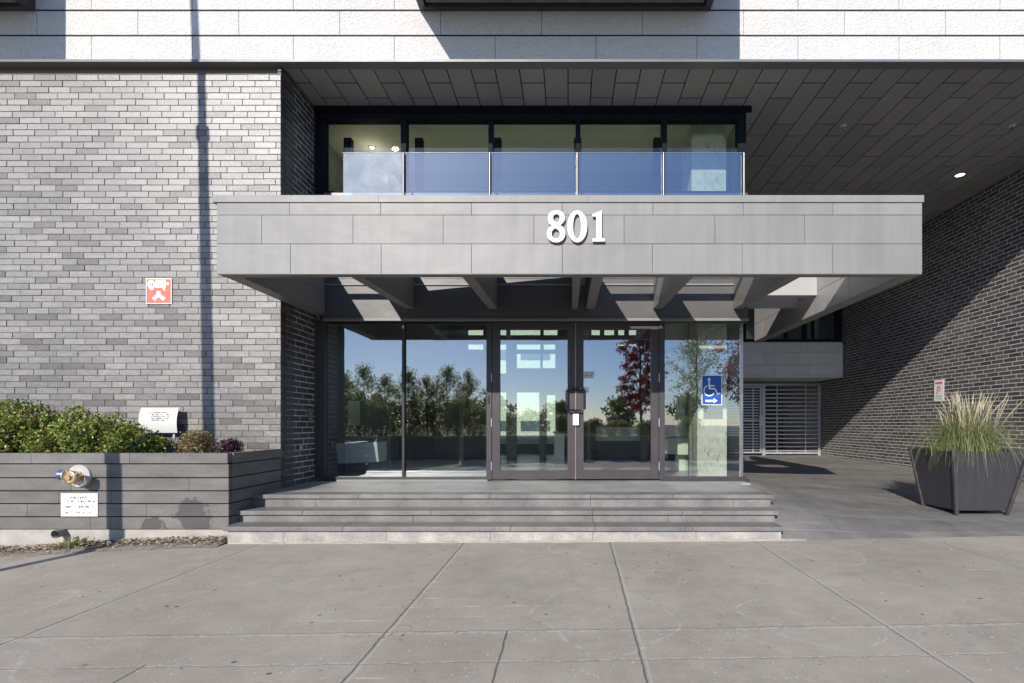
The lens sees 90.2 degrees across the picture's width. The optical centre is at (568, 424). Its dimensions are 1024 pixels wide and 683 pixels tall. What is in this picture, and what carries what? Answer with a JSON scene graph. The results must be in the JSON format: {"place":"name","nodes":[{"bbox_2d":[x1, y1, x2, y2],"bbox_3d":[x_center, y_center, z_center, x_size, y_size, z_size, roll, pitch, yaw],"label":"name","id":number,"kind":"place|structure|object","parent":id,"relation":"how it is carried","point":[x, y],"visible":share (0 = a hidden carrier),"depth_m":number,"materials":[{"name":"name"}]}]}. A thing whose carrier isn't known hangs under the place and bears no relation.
{"place":"outdoors","nodes":[
{"label":"outdoors","id":0,"kind":"place"},
{"bbox_2d":[0,536,1023,682],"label":"sidewalk","id":1,"kind":"structure","parent":0,"point":[274,600],"depth_m":3.30,"materials":[{"name":"concrete"}]},
{"bbox_2d":[0,539,227,556],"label":"gravel strip","id":2,"kind":"object","parent":1,"relation":"on","point":[125,546],"visible":0.69,"depth_m":5.22,"materials":[{"name":"grey gravel"}]},
{"bbox_2d":[50,535,94,549],"bbox_3d":[-5.203,1.261,5.319,0.378,0.198,0.203,0,0,0],"label":"weed plant","id":3,"kind":"object","parent":2,"relation":"on","point":[77,541],"visible":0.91,"depth_m":5.29,"materials":[{"name":"green plant"}]},
{"bbox_2d":[0,535,227,554],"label":"leaf litter","id":4,"kind":"object","parent":2,"relation":"on","point":[35,547],"visible":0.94,"depth_m":5.33,"materials":[{"name":"plant"}]},
{"bbox_2d":[223,480,805,543],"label":"front steps","id":5,"kind":"structure","parent":1,"relation":"on","point":[363,512],"depth_m":5.57,"materials":[{"name":"concrete"}]},
{"bbox_2d":[501,436,553,443],"bbox_3d":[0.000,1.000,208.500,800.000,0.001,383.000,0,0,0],"label":"ground","id":6,"kind":"structure","parent":0,"point":[529,439],"depth_m":32.24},
{"bbox_2d":[0,0,1023,487],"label":"apartment building","id":7,"kind":"structure","parent":6,"relation":"on","point":[136,136],"depth_m":7.04,"materials":[{"name":"brick"}]},
{"bbox_2d":[0,449,281,549],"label":"raised planter bed","id":8,"kind":"object","parent":7,"relation":"attached to","point":[154,495],"visible":0.84,"depth_m":5.41,"materials":[{"name":"grey concrete"}]},
{"bbox_2d":[0,397,77,452],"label":"shrub","id":9,"kind":"object","parent":8,"relation":"on","point":[13,427],"visible":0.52,"depth_m":5.90,"materials":[{"name":"green plant"}]},
{"bbox_2d":[51,528,67,537],"bbox_3d":[-5.394,1.152,5.440,0.084,0.094,0.224,0,0,0],"label":"drain pipe","id":10,"kind":"object","parent":8,"relation":"attached to","point":[59,533],"visible":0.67,"depth_m":5.37,"materials":[{"name":"metal"}]},
{"bbox_2d":[56,464,91,486],"bbox_3d":[-5.173,0.548,5.300,0.289,0.244,0.219,0,0,0],"label":"standpipe inlet","id":11,"kind":"object","parent":8,"relation":"attached to","point":[79,475],"visible":1,"depth_m":5.35,"materials":[{"name":"white metal"}]},
{"bbox_2d":[61,493,97,515],"bbox_3d":[-5.207,0.858,5.404,0.393,0.248,0.010,0,0,0],"label":"notice plate","id":12,"kind":"object","parent":8,"relation":"attached to","point":[79,504],"visible":1,"depth_m":5.40,"materials":[{"name":"metal"}]},
{"bbox_2d":[17,402,174,452],"bbox_3d":[-5.314,0.114,5.800,1.530,0.753,0.876,0,0,0],"label":"shrub","id":13,"kind":"object","parent":8,"relation":"on","point":[106,435],"visible":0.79,"depth_m":5.64,"materials":[{"name":"green plant"}]},
{"bbox_2d":[138,408,178,452],"bbox_3d":[-5.063,0.097,6.291,0.471,0.606,0.079,0,0,0],"label":"sign","id":14,"kind":"object","parent":8,"relation":"on","point":[161,420],"visible":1,"depth_m":6.26,"materials":[{"name":"metal"}]},
{"bbox_2d":[170,429,218,452],"bbox_3d":[-4.382,0.253,5.943,0.463,0.392,0.435,0,0,35],"label":"shrub","id":15,"kind":"object","parent":8,"relation":"on","point":[198,440],"visible":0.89,"depth_m":5.88,"materials":[{"name":"green plant"}]},
{"bbox_2d":[207,438,245,452],"bbox_3d":[-4.031,0.295,5.986,0.380,0.286,0.376,0,0,0],"label":"shrub","id":16,"kind":"object","parent":8,"relation":"on","point":[233,445],"visible":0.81,"depth_m":5.97,"materials":[{"name":"purple plant"}]},
{"bbox_2d":[146,278,171,303],"bbox_3d":[-5.143,-1.673,6.371,0.322,0.319,0.014,0,0,0],"label":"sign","id":17,"kind":"object","parent":7,"relation":"attached to","point":[158,290],"visible":1,"depth_m":6.37,"materials":[{"name":"paint"}]},
{"bbox_2d":[308,408,312,421],"bbox_3d":[-3.602,-0.131,7.110,0.020,0.187,0.120,0,0,0],"label":"intercom panel","id":18,"kind":"object","parent":7,"relation":"attached to","point":[310,414],"visible":1,"depth_m":7.09,"materials":[{"name":"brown metal"}]},
{"bbox_2d":[348,401,359,424],"bbox_3d":[-3.563,-0.187,8.444,0.196,0.409,0.006,0,0,0],"label":"paper poster","id":19,"kind":"object","parent":7,"relation":"attached to","point":[353,412],"visible":1,"depth_m":8.44,"materials":[{"name":"grey paper"}]},
{"bbox_2d":[336,436,386,463],"bbox_3d":[-3.343,0.410,8.220,0.657,0.440,0.439,0,0,0],"label":"reception desk","id":20,"kind":"object","parent":7,"relation":"attached to","point":[356,449],"depth_m":8.05,"materials":[{"name":"metal"}]},
{"bbox_2d":[314,106,751,194],"bbox_3d":[-0.514,-3.906,7.297,6.257,1.252,0.165,0,0,0],"label":"upper window","id":21,"kind":"structure","parent":7,"relation":"in","point":[325,116],"depth_m":7.24,"materials":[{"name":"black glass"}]},
{"bbox_2d":[491,322,575,479],"bbox_3d":[-0.495,-0.336,7.247,1.217,2.255,0.165,0,0,0],"label":"door","id":22,"kind":"structure","parent":7,"relation":"in","point":[497,473],"depth_m":7.27,"materials":[{"name":"grey metal"}]},
{"bbox_2d":[342,152,744,194],"bbox_3d":[-0.343,-3.355,7.010,5.566,0.810,0.100,0,0,0],"label":"glass balustrade","id":23,"kind":"object","parent":7,"relation":"attached to","point":[403,173],"visible":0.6,"depth_m":6.98,"materials":[{"name":"glass"}]},
{"bbox_2d":[553,431,564,466],"bbox_3d":[-0.168,0.474,9.825,0.234,0.669,0.290,0,0,0],"label":"white pedestal","id":24,"kind":"object","parent":7,"relation":"on","point":[558,448],"visible":1,"depth_m":9.70,"materials":[{"name":"paint"}]},
{"bbox_2d":[212,195,923,340],"bbox_3d":[0.000,-1.956,7.350,7.340,0.811,4.300,0,0,0],"label":"entrance canopy","id":25,"kind":"object","parent":7,"relation":"attached to","point":[788,262],"visible":1,"depth_m":5.24,"materials":[{"name":"grey concrete"}]},
{"bbox_2d":[573,411,578,424],"bbox_3d":[0.111,-0.092,7.234,0.084,0.215,0.039,0,0,0],"label":"key lock box","id":26,"kind":"object","parent":7,"relation":"hanging from","point":[575,419],"visible":1,"depth_m":7.21,"materials":[{"name":"white paint"}]},
{"bbox_2d":[584,371,593,377],"bbox_3d":[0.302,-0.711,7.294,0.150,0.100,0.004,0,0,0],"label":"notice","id":27,"kind":"object","parent":7,"relation":"attached to","point":[588,374],"depth_m":7.29,"materials":[{"name":"paper"}]},
{"bbox_2d":[576,322,659,478],"bbox_3d":[0.710,-0.340,7.247,1.204,2.248,0.165,0,0,0],"label":"door","id":28,"kind":"structure","parent":7,"relation":"in","point":[653,473],"depth_m":7.27,"materials":[{"name":"grey metal"}]},
{"bbox_2d":[595,427,648,462],"bbox_3d":[1.150,0.434,10.850,1.100,0.749,0.500,0,0,0],"label":"reception desk","id":29,"kind":"object","parent":7,"relation":"on","point":[618,444],"visible":0.75,"depth_m":10.70,"materials":[{"name":"grey"}]},
{"bbox_2d":[702,375,721,404],"bbox_3d":[2.067,-0.492,7.293,0.292,0.430,0.008,0,0,0],"label":"wheelchair access sign","id":30,"kind":"object","parent":7,"relation":"attached to","point":[711,389],"visible":1,"depth_m":7.29,"materials":[{"name":"blue paint"}]},
{"bbox_2d":[727,384,820,454],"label":"garage gate","id":31,"kind":"structure","parent":7,"relation":"attached to","point":[761,418],"depth_m":16.10,"materials":[{"name":"metal"}]},
{"bbox_2d":[743,308,841,341],"bbox_3d":[6.538,-3.465,14.840,2.907,2.129,0.100,0,0,0],"label":"wing window","id":32,"kind":"structure","parent":7,"relation":"in","point":[827,328],"depth_m":14.84,"materials":[{"name":"black glass"}]},
{"bbox_2d":[934,379,943,401],"bbox_3d":[8.003,-0.726,10.945,0.010,0.461,0.290,0,0,0],"label":"parking sign","id":33,"kind":"object","parent":7,"relation":"attached to","point":[939,387],"visible":0.96,"depth_m":10.95,"materials":[{"name":"white metal"}]},
{"bbox_2d":[953,172,966,177],"bbox_3d":[7.124,-4.529,9.220,0.190,0.009,0.190,0,0,0],"label":"ceiling downlight","id":34,"kind":"object","parent":7,"relation":"attached to","point":[962,174],"visible":1,"depth_m":9.23,"materials":[{"name":"metal"}]},
{"bbox_2d":[468,330,635,435],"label":"building","id":35,"kind":"structure","parent":0,"point":[527,414],"depth_m":45.00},
{"bbox_2d":[501,421,505,430],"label":"window","id":36,"kind":"structure","parent":35,"relation":"in","point":[503,423],"depth_m":44.94,"materials":[{"name":"teal glass"}]},
{"bbox_2d":[501,350,505,359],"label":"window","id":37,"kind":"structure","parent":35,"relation":"in","point":[503,352],"depth_m":44.94,"materials":[{"name":"blue glass"}]},
{"bbox_2d":[521,421,549,430],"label":"window","id":38,"kind":"structure","parent":35,"relation":"in","point":[525,425],"depth_m":44.94,"materials":[{"name":"teal glass"}]},
{"bbox_2d":[521,354,549,359],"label":"window","id":39,"kind":"structure","parent":35,"relation":"in","point":[523,356],"depth_m":44.94,"materials":[{"name":"blue glass"}]},
{"bbox_2d":[727,451,789,453],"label":"garage floor","id":40,"kind":"structure","parent":0,"point":[753,453],"depth_m":18.34,"materials":[{"name":"concrete"}]},
{"bbox_2d":[727,454,1023,539],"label":"paved ramp","id":41,"kind":"structure","parent":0,"point":[887,505],"depth_m":6.54,"materials":[{"name":"grey concrete"}]},
{"bbox_2d":[908,446,1023,515],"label":"square planter box","id":42,"kind":"object","parent":41,"relation":"on","point":[962,485],"visible":0.82,"depth_m":6.12,"materials":[{"name":"metal"}]},
{"bbox_2d":[887,391,1023,474],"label":"ornamental grass","id":43,"kind":"object","parent":42,"relation":"in","point":[963,432],"depth_m":6.29,"materials":[{"name":"green plant"}]}
]}

